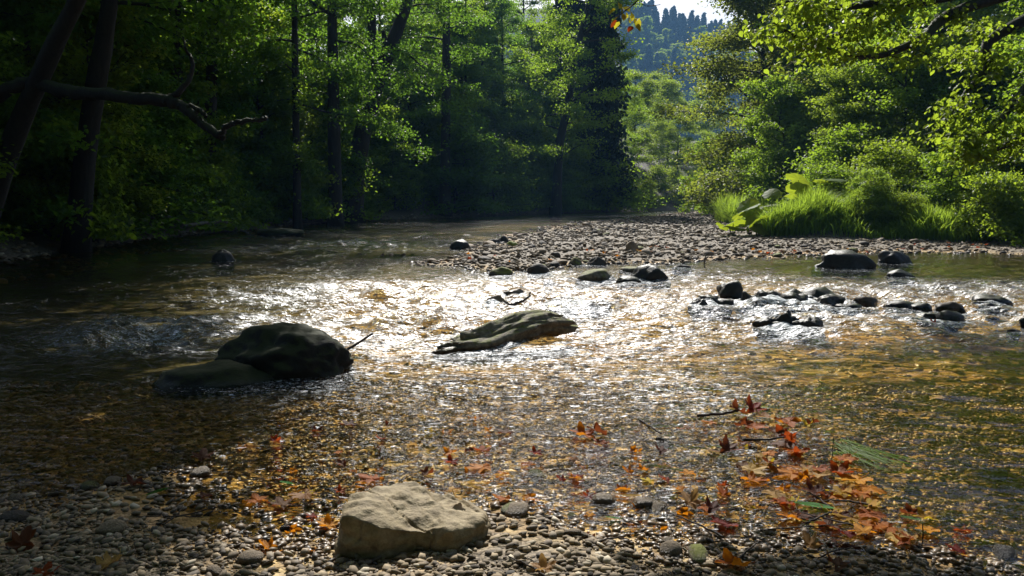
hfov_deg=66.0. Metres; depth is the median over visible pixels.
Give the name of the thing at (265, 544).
fallen leaf
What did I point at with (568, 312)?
rock
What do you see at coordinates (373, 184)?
tree
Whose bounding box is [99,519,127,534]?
cobble
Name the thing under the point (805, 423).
fallen leaf
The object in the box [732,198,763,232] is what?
giant leaved plant
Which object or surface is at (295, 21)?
tree
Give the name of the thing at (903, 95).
tree
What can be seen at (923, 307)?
rock
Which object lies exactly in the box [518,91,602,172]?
tree
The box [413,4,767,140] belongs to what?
hill
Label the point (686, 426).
fallen leaf
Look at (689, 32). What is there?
fir tree
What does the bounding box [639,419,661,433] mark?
twig
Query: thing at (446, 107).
tree
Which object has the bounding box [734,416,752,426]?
fallen leaf
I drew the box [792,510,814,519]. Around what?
fallen leaf
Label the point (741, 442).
fallen leaf
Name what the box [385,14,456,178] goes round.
tree
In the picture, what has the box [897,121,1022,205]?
shrub
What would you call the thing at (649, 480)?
fallen leaf
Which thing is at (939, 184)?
shrub
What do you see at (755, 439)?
twig
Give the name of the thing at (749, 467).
fallen leaf
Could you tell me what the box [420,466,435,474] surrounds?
fallen leaf
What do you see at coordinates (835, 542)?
fallen leaf
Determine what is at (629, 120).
tree
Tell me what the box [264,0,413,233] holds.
tree
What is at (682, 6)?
sky
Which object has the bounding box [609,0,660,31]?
tree
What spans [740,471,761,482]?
fallen leaf
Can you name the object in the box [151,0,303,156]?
tree
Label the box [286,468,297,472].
fallen leaf
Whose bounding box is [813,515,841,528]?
fallen leaf
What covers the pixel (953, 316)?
rock
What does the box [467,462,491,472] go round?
fallen leaf
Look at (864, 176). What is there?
weed
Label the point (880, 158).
shrub
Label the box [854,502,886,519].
fallen leaf
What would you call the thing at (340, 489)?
fallen leaf
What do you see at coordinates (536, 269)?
rock
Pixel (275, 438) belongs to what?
fallen leaf
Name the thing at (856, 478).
fallen leaf
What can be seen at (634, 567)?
cobble
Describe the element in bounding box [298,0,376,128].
tree
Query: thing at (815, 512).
fallen leaf
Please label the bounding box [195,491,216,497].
fallen leaf
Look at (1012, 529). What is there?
cobble
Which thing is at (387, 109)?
tree
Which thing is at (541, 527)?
cobble
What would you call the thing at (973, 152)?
tree
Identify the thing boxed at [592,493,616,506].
cobble
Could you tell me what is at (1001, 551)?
cobble
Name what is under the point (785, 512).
fallen leaf
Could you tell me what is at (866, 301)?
rock
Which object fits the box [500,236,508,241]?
rock
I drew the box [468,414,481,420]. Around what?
fallen leaf
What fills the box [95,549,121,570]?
fallen leaf
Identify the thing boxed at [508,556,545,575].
twig
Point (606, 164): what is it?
shrub
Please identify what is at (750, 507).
fallen leaf
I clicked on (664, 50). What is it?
tree
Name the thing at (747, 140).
tree
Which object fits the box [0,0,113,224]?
tree
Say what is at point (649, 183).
shrub
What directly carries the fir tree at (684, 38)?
on the hill
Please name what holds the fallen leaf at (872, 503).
on the fallen leaf at (868, 500)
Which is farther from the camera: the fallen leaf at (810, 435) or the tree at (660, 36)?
the tree at (660, 36)
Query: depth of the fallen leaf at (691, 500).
2.84 m
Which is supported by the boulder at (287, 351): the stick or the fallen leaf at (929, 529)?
the stick
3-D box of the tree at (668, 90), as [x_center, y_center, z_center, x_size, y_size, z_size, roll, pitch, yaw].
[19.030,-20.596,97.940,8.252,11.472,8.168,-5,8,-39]
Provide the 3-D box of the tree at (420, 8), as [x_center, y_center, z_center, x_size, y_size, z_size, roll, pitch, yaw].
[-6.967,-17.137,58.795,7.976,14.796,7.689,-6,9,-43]
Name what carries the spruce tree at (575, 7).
on the ground at (210, 329)
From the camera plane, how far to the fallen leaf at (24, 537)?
2.45 m
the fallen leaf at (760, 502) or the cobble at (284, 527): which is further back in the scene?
the fallen leaf at (760, 502)
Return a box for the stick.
[346,333,372,349]
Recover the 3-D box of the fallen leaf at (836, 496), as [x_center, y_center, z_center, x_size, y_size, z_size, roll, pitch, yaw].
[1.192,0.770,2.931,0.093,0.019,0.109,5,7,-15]
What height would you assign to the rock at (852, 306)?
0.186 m
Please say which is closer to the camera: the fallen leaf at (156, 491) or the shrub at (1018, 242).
the fallen leaf at (156, 491)
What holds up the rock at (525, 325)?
on the ground at (210, 329)
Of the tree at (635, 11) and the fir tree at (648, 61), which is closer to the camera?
the fir tree at (648, 61)
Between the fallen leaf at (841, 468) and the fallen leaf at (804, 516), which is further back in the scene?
the fallen leaf at (841, 468)
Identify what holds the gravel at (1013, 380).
on the ground at (210, 329)
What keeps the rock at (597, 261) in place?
on the ground at (210, 329)
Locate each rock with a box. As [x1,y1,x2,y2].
[151,359,278,396]
[211,249,235,275]
[257,228,304,237]
[431,310,578,358]
[449,239,470,250]
[486,295,509,313]
[488,239,499,242]
[488,267,512,279]
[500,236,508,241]
[503,288,523,301]
[507,241,518,245]
[527,263,549,278]
[539,301,580,316]
[543,279,552,291]
[568,257,582,266]
[575,269,616,287]
[581,303,611,316]
[587,256,606,267]
[616,276,640,290]
[618,266,635,276]
[626,241,638,251]
[631,264,670,288]
[671,265,691,275]
[687,297,708,321]
[697,294,733,318]
[716,280,742,302]
[734,302,757,316]
[739,291,758,302]
[752,317,781,338]
[755,290,780,297]
[757,299,786,315]
[775,309,798,339]
[781,288,810,313]
[787,316,825,341]
[801,287,835,310]
[811,249,876,278]
[811,294,845,315]
[818,304,832,318]
[834,303,861,315]
[851,296,877,311]
[877,250,913,272]
[883,300,914,317]
[886,269,915,288]
[910,302,932,318]
[915,312,936,330]
[930,310,965,332]
[934,302,963,312]
[957,305,966,318]
[971,293,1013,311]
[978,303,1002,319]
[1006,329,1020,343]
[1019,318,1023,332]
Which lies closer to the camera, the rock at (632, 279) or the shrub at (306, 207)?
the rock at (632, 279)
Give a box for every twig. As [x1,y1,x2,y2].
[136,515,202,517]
[155,504,227,520]
[162,505,183,524]
[216,478,263,482]
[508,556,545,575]
[594,537,628,543]
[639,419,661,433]
[665,511,724,537]
[697,409,737,416]
[738,541,761,558]
[742,435,785,441]
[760,523,850,530]
[800,512,876,532]
[802,489,832,510]
[805,511,831,523]
[817,499,871,506]
[818,547,853,557]
[921,523,923,545]
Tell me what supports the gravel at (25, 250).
on the ground at (210, 329)
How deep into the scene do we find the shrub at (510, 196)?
50.78 m
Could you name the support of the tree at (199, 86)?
on the ground at (210, 329)
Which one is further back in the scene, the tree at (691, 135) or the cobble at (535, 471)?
the tree at (691, 135)
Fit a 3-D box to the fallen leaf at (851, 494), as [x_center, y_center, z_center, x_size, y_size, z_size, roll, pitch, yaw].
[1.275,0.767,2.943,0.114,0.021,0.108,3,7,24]
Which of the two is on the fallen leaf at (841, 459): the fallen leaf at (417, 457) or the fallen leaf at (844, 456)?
the fallen leaf at (844, 456)
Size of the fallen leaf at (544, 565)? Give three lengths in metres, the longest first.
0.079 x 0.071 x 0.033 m
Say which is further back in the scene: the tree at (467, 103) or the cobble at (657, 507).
the tree at (467, 103)
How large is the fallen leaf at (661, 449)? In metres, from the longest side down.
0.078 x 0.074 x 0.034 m
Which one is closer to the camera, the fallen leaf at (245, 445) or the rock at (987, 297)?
the fallen leaf at (245, 445)
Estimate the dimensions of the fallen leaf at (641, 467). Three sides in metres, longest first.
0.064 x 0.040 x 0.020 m
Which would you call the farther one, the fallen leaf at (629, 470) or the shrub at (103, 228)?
the shrub at (103, 228)
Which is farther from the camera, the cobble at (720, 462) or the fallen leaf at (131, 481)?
the cobble at (720, 462)
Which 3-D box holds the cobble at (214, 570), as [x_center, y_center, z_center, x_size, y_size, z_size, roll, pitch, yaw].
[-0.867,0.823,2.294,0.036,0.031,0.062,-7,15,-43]
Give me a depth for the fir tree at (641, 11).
454.37 m
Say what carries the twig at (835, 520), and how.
on the water
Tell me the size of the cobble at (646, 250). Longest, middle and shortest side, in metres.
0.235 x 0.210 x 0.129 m
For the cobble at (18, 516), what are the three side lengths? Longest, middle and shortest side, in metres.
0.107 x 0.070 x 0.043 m
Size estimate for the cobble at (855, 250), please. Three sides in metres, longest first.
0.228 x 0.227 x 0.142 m
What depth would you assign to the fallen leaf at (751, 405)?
4.06 m
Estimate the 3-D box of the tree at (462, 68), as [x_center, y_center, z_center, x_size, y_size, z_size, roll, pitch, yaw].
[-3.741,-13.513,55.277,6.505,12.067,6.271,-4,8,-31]
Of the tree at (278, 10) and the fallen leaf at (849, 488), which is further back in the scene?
the tree at (278, 10)
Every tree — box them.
[0,0,112,116]
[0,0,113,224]
[0,0,161,198]
[0,0,267,218]
[0,31,47,248]
[6,0,282,260]
[13,0,181,242]
[20,0,124,76]
[58,0,236,104]
[78,0,219,226]
[113,0,271,223]
[114,10,259,207]
[117,16,204,188]
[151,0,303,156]
[163,0,299,229]
[167,5,285,202]
[186,0,300,124]
[201,30,324,205]
[216,37,328,222]
[218,0,411,237]
[229,90,346,219]
[250,0,320,131]
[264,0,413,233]
[267,1,311,52]
[276,3,362,60]
[279,0,345,58]
[280,71,375,216]
[287,61,356,199]
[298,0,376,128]
[315,0,471,229]
[317,107,389,212]
[341,44,424,193]
[341,83,418,201]
[346,4,432,111]
[349,10,398,106]
[367,55,458,185]
[376,0,454,135]
[376,0,500,216]
[377,12,420,126]
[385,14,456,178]
[401,1,442,105]
[404,81,496,191]
[426,0,509,145]
[429,10,479,84]
[429,13,501,146]
[451,0,523,149]
[452,0,521,105]
[468,0,555,148]
[472,10,518,105]
[477,108,529,167]
[492,91,562,180]
[500,0,551,97]
[502,0,644,216]
[504,14,561,171]
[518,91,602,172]
[521,69,551,167]
[526,0,596,95]
[526,31,558,96]
[545,0,587,149]
[572,0,643,206]
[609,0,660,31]
[617,65,655,165]
[619,69,667,165]
[620,14,636,33]
[622,0,630,24]
[622,34,632,65]
[622,57,638,84]
[627,25,644,52]
[630,36,641,55]
[630,70,677,147]
[631,5,643,21]
[635,57,644,70]
[636,65,645,88]
[638,0,843,209]
[638,6,647,36]
[639,44,653,58]
[640,15,657,46]
[640,76,698,166]
[642,1,648,26]
[642,43,653,78]
[643,110,702,191]
[646,1,651,16]
[649,7,655,30]
[650,53,659,91]
[651,11,661,36]
[652,51,669,66]
[652,59,669,78]
[653,35,663,48]
[653,37,663,54]
[654,48,670,63]
[657,56,672,97]
[660,13,672,44]
[661,28,673,44]
[662,37,669,60]
[667,42,684,70]
[668,5,678,39]
[668,47,684,87]
[673,27,680,48]
[673,131,743,214]
[677,53,687,79]
[678,13,690,41]
[679,31,687,61]
[680,114,702,139]
[681,45,700,63]
[681,83,740,170]
[682,61,694,96]
[683,84,692,91]
[686,26,690,45]
[686,91,704,105]
[686,129,720,182]
[687,9,694,34]
[691,17,699,38]
[692,25,706,39]
[693,30,703,59]
[694,69,704,100]
[699,12,707,28]
[704,0,821,182]
[706,23,712,37]
[712,19,718,35]
[718,19,723,36]
[723,92,733,107]
[724,65,820,199]
[728,77,853,202]
[732,106,746,132]
[738,0,1023,174]
[745,49,820,59]
[753,0,954,155]
[792,32,910,161]
[793,59,901,166]
[800,94,885,184]
[814,0,939,129]
[827,0,965,155]
[839,6,969,167]
[870,1,1009,173]
[890,8,1023,163]
[911,0,1007,80]
[928,41,1022,128]
[956,0,1023,119]
[987,0,1023,134]
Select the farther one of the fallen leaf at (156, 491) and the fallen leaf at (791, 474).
the fallen leaf at (791, 474)
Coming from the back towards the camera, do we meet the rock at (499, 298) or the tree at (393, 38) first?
the tree at (393, 38)
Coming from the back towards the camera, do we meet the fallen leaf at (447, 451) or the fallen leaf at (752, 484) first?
the fallen leaf at (447, 451)
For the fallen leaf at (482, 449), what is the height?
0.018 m
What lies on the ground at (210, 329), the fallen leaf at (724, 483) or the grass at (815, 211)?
the grass at (815, 211)
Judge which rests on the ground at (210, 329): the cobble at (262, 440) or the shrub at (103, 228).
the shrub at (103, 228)
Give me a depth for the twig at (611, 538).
2.52 m
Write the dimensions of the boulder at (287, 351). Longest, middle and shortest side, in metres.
0.887 x 0.627 x 0.529 m
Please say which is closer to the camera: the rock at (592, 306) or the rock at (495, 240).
the rock at (592, 306)
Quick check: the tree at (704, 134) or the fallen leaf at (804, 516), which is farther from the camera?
the tree at (704, 134)
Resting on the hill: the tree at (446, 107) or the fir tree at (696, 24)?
the fir tree at (696, 24)
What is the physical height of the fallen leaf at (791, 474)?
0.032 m
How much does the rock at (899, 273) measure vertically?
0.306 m
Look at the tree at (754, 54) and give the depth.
59.51 m
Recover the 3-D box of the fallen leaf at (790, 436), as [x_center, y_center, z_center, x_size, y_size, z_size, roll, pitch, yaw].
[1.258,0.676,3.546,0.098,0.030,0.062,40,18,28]
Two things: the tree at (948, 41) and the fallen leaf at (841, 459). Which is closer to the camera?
the fallen leaf at (841, 459)
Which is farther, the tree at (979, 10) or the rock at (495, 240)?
the tree at (979, 10)
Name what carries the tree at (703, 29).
on the hill
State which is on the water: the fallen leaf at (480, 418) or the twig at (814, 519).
the twig at (814, 519)
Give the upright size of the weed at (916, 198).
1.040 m
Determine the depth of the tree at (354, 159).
34.94 m
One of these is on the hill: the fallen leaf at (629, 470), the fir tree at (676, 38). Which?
the fir tree at (676, 38)
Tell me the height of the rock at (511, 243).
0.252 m
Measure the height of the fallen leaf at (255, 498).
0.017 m
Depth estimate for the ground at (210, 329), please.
5.83 m
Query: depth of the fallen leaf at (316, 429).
3.80 m
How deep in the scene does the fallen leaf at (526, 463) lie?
3.29 m
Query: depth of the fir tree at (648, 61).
400.53 m
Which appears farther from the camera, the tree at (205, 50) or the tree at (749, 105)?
the tree at (749, 105)
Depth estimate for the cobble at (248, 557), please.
2.37 m
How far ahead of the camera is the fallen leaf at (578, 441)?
3.63 m
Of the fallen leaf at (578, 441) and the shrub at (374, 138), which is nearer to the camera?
the fallen leaf at (578, 441)
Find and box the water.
[0,209,1023,572]
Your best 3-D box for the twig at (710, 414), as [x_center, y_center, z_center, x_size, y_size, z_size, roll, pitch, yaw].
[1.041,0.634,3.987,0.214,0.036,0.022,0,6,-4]
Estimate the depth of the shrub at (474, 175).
45.79 m
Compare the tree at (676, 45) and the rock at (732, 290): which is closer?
the rock at (732, 290)
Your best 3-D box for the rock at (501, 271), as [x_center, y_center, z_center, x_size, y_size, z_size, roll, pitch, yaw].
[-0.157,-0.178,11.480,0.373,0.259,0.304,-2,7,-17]
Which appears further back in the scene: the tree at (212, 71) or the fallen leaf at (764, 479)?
the tree at (212, 71)
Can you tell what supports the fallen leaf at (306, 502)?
on the ground at (210, 329)
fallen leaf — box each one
[5,525,36,554]
[32,561,60,575]
[53,497,75,504]
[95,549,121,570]
[122,474,146,484]
[143,487,168,495]
[191,448,215,460]
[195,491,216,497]
[235,515,253,522]
[236,442,255,450]
[242,493,267,503]
[246,440,262,447]
[259,473,273,479]
[259,536,277,551]
[267,496,292,508]
[268,434,281,440]
[269,470,282,475]
[285,524,301,532]
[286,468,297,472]
[288,484,316,499]
[301,500,312,506]
[306,512,318,517]
[311,425,323,431]
[317,513,338,529]
[334,484,345,492]
[335,459,345,467]
[340,420,356,426]
[355,473,384,483]
[374,467,384,472]
[408,456,421,460]
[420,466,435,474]
[424,428,435,432]
[443,447,456,455]
[443,454,457,464]
[452,487,465,499]
[464,467,477,475]
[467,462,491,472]
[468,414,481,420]
[473,445,491,452]
[492,490,510,500]
[498,427,514,434]
[513,495,522,501]
[519,460,535,466]
[522,489,539,500]
[529,446,541,454]
[530,553,556,572]
[538,505,554,512]
[556,474,566,481]
[559,496,574,506]
[567,473,583,477]
[570,421,594,437]
[570,437,586,443]
[574,463,583,469]
[578,465,587,472]
[580,490,595,498]
[586,422,606,434]
[594,438,607,444]
[615,484,630,489]
[622,465,633,473]
[622,494,639,496]
[629,445,641,451]
[637,464,648,469]
[641,477,654,482]
[653,525,668,529]
[655,442,667,454]
[659,475,669,483]
[673,485,683,491]
[676,424,693,430]
[676,506,693,515]
[678,488,704,509]
[679,468,695,474]
[686,420,698,424]
[696,475,706,481]
[696,504,715,511]
[701,420,716,424]
[705,494,723,512]
[710,515,739,527]
[715,548,753,565]
[716,485,730,498]
[717,481,729,486]
[719,434,740,452]
[722,441,747,449]
[725,510,739,518]
[727,456,743,459]
[729,398,748,413]
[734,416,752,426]
[734,460,758,467]
[737,463,767,474]
[738,438,751,444]
[740,422,768,429]
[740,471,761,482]
[743,502,754,512]
[745,394,766,412]
[749,482,764,486]
[752,455,774,469]
[753,452,775,461]
[754,408,778,418]
[755,476,770,481]
[755,499,769,504]
[757,444,766,450]
[761,484,786,497]
[762,448,777,455]
[762,453,781,463]
[768,424,784,436]
[768,466,802,479]
[770,438,797,448]
[770,495,797,509]
[771,424,800,436]
[773,496,800,505]
[774,410,800,427]
[775,483,791,492]
[776,506,801,520]
[780,461,801,471]
[781,433,800,445]
[785,493,798,505]
[787,445,809,451]
[787,452,803,457]
[792,501,833,507]
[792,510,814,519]
[793,469,814,481]
[798,464,815,470]
[800,530,820,552]
[801,477,829,495]
[802,467,832,477]
[803,417,813,426]
[804,432,822,440]
[806,417,819,423]
[806,462,830,471]
[808,442,830,452]
[808,490,835,496]
[808,510,823,517]
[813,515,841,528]
[820,504,846,513]
[822,487,846,499]
[824,503,854,511]
[824,539,842,546]
[826,460,853,473]
[826,485,852,497]
[826,550,849,571]
[831,513,863,522]
[832,451,858,461]
[833,451,856,463]
[833,507,852,519]
[836,473,872,483]
[837,529,855,538]
[839,484,869,498]
[840,483,854,492]
[840,538,863,554]
[848,464,867,471]
[848,523,875,534]
[852,489,869,497]
[852,494,877,508]
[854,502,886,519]
[855,514,875,520]
[856,530,886,542]
[857,479,886,493]
[858,519,875,526]
[863,498,881,509]
[874,521,897,532]
[881,529,910,542]
[892,531,915,544]
[894,525,920,538]
[896,502,918,513]
[899,515,920,519]
[913,506,936,519]
[915,522,940,532]
[946,543,967,554]
[952,525,975,532]
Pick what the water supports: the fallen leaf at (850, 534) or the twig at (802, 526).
the fallen leaf at (850, 534)
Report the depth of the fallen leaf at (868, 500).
2.83 m
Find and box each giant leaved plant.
[716,219,746,235]
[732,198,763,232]
[747,215,775,235]
[762,188,781,212]
[784,173,812,202]
[812,179,847,196]
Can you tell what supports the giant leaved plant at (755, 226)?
on the ground at (210, 329)
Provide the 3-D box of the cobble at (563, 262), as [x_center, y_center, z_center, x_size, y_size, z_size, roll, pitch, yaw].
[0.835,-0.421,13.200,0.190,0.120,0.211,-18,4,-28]
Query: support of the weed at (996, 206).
on the ground at (210, 329)
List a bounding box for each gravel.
[0,210,570,283]
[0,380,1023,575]
[293,292,1023,400]
[379,212,1023,275]
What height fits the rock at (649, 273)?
0.472 m
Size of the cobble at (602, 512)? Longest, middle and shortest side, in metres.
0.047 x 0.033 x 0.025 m
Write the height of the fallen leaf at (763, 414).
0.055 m
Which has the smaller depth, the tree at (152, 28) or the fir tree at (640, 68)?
the tree at (152, 28)
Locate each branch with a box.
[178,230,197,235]
[180,220,228,228]
[506,292,530,305]
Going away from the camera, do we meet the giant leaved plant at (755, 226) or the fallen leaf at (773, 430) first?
the fallen leaf at (773, 430)
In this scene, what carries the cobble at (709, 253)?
on the ground at (210, 329)
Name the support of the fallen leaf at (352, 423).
on the water
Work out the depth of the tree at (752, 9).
42.69 m
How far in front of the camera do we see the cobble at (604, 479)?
3.14 m
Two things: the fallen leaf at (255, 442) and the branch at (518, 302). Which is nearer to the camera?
the fallen leaf at (255, 442)
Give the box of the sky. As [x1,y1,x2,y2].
[299,0,774,60]
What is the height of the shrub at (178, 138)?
4.405 m
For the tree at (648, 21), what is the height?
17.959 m
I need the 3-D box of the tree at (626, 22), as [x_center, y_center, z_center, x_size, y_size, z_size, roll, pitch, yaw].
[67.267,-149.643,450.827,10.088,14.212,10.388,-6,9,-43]
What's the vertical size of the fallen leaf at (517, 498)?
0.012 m
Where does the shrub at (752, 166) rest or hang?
on the ground at (210, 329)
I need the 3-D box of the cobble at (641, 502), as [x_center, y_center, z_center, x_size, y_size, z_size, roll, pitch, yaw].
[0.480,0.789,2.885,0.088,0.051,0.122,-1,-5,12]
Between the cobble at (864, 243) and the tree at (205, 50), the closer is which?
the cobble at (864, 243)
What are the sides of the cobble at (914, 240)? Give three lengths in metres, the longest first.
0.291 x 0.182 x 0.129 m
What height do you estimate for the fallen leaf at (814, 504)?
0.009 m
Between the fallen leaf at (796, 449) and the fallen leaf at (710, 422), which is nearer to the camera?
the fallen leaf at (796, 449)
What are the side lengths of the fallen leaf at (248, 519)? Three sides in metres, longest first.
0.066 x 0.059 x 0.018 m
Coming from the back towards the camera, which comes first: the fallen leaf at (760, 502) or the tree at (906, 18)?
the tree at (906, 18)
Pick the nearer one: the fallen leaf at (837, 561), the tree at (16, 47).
the fallen leaf at (837, 561)
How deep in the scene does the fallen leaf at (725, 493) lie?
2.93 m
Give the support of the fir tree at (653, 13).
on the hill
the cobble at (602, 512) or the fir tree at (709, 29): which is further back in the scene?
the fir tree at (709, 29)
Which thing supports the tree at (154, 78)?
on the ground at (210, 329)
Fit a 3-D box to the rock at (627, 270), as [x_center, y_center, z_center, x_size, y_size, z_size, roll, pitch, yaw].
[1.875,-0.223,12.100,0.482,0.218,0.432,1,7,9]
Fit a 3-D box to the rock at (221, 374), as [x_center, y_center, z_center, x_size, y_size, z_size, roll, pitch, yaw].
[-1.790,0.570,4.820,0.777,0.244,0.495,-1,6,-6]
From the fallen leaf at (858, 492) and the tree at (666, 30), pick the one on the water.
the fallen leaf at (858, 492)
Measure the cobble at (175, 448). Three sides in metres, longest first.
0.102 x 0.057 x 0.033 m
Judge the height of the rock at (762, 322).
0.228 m
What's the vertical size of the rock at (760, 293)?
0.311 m
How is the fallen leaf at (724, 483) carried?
on the water
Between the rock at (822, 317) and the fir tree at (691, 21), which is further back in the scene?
the fir tree at (691, 21)
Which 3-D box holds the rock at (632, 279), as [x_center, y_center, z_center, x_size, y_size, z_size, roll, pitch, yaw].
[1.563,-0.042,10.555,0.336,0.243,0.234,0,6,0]
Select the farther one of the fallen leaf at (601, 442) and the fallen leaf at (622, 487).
the fallen leaf at (601, 442)
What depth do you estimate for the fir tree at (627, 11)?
469.10 m
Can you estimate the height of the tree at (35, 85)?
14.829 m
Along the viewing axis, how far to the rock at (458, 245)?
17.23 m
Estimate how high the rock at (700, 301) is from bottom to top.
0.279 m
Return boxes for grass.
[697,182,1023,241]
[833,438,919,471]
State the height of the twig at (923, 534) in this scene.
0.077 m
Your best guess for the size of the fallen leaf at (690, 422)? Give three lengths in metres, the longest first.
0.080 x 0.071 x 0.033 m
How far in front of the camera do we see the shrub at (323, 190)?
33.93 m
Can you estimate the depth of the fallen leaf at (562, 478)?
3.09 m
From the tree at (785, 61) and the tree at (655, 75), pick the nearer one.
the tree at (785, 61)
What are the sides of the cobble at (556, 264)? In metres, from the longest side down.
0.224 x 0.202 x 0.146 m
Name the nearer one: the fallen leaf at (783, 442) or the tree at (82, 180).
the fallen leaf at (783, 442)
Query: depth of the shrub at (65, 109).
17.73 m
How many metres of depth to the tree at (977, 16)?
29.16 m
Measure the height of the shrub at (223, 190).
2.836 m
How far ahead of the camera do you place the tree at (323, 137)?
34.38 m
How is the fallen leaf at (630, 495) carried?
on the water
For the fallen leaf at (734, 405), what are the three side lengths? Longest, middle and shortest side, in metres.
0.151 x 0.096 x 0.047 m
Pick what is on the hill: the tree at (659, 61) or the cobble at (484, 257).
the tree at (659, 61)
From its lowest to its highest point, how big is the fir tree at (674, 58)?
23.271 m
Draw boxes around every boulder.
[214,322,356,391]
[334,481,491,559]
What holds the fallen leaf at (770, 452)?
on the water
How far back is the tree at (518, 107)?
58.06 m
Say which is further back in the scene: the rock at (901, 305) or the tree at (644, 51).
the tree at (644, 51)
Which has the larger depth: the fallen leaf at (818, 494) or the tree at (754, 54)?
the tree at (754, 54)
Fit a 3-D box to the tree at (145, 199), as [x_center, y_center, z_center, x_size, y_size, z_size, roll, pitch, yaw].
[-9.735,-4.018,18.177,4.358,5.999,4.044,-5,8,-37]
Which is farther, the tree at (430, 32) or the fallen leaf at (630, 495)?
the tree at (430, 32)
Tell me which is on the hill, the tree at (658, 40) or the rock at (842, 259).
the tree at (658, 40)
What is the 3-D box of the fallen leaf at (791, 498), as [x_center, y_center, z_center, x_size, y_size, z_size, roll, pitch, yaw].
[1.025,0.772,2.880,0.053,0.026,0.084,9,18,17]
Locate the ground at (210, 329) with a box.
[0,99,1023,575]
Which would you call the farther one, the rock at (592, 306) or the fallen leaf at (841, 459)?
the rock at (592, 306)
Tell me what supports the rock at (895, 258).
on the ground at (210, 329)
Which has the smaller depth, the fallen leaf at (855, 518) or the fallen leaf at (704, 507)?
the fallen leaf at (855, 518)
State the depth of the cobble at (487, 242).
17.79 m
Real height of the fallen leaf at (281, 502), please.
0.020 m
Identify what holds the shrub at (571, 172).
on the ground at (210, 329)
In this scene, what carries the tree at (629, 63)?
on the hill
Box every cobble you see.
[0,510,31,522]
[6,493,22,502]
[80,481,99,490]
[82,455,96,460]
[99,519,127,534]
[103,476,121,486]
[171,445,185,452]
[189,466,211,477]
[206,564,221,575]
[237,549,263,564]
[257,437,270,446]
[279,524,289,530]
[374,445,388,458]
[427,258,436,262]
[477,256,490,261]
[482,241,493,245]
[491,250,501,254]
[500,501,514,514]
[507,502,528,517]
[528,469,546,478]
[535,249,546,253]
[538,525,548,529]
[549,261,559,267]
[551,252,560,257]
[557,259,567,264]
[564,528,580,536]
[567,512,576,518]
[580,480,591,487]
[580,531,588,537]
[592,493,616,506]
[596,507,607,514]
[598,475,611,482]
[610,454,625,462]
[630,564,639,570]
[631,497,653,508]
[640,248,651,254]
[648,500,666,514]
[656,436,673,447]
[659,540,681,557]
[660,537,671,542]
[688,544,708,563]
[701,251,713,255]
[715,456,731,467]
[772,478,785,485]
[813,465,834,481]
[838,529,853,538]
[847,248,858,252]
[860,241,869,244]
[903,485,921,494]
[909,239,919,242]
[939,511,956,522]
[954,458,972,467]
[981,468,1007,481]
[991,544,1015,561]
[1008,527,1016,531]
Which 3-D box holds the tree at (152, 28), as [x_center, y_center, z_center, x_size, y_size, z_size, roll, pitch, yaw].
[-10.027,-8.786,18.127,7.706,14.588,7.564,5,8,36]
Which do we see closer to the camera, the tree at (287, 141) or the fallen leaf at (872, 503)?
the fallen leaf at (872, 503)
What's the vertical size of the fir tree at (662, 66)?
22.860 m
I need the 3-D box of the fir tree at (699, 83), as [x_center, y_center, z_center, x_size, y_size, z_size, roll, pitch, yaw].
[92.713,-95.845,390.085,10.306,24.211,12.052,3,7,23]
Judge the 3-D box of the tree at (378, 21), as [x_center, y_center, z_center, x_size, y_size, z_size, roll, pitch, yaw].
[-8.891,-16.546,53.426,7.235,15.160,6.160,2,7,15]
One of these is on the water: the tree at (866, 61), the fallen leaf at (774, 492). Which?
the fallen leaf at (774, 492)
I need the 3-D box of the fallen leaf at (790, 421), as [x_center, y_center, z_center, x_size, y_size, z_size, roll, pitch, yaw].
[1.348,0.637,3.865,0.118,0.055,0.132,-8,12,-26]
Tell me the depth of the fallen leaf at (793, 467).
3.25 m
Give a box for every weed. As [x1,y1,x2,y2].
[844,176,904,222]
[845,165,895,221]
[849,197,882,223]
[852,191,908,230]
[867,192,913,231]
[884,190,931,227]
[952,171,1006,226]
[982,195,1014,216]
[1002,200,1023,236]
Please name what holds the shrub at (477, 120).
on the ground at (210, 329)
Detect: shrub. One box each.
[0,108,154,242]
[10,69,140,226]
[40,81,240,241]
[99,83,194,215]
[110,100,256,230]
[168,64,280,218]
[185,159,269,231]
[228,130,353,219]
[303,153,353,222]
[305,140,390,221]
[327,128,372,202]
[349,142,395,215]
[365,130,403,207]
[368,118,435,210]
[403,120,524,215]
[415,110,501,210]
[451,134,545,212]
[466,150,538,208]
[491,142,548,211]
[498,121,561,207]
[532,122,598,208]
[565,140,669,211]
[610,161,647,206]
[633,164,681,201]
[636,179,664,207]
[668,184,699,208]
[693,168,717,202]
[696,157,752,213]
[734,117,819,203]
[740,141,794,203]
[760,120,895,216]
[776,159,859,201]
[825,135,933,194]
[850,116,985,204]
[885,175,922,203]
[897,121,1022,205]
[910,140,984,207]
[940,167,1023,239]
[943,145,1023,208]
[980,40,1023,163]
[1000,190,1023,246]
[1014,121,1023,176]
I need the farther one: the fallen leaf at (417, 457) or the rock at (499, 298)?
the rock at (499, 298)
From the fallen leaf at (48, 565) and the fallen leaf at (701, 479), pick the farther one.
the fallen leaf at (701, 479)

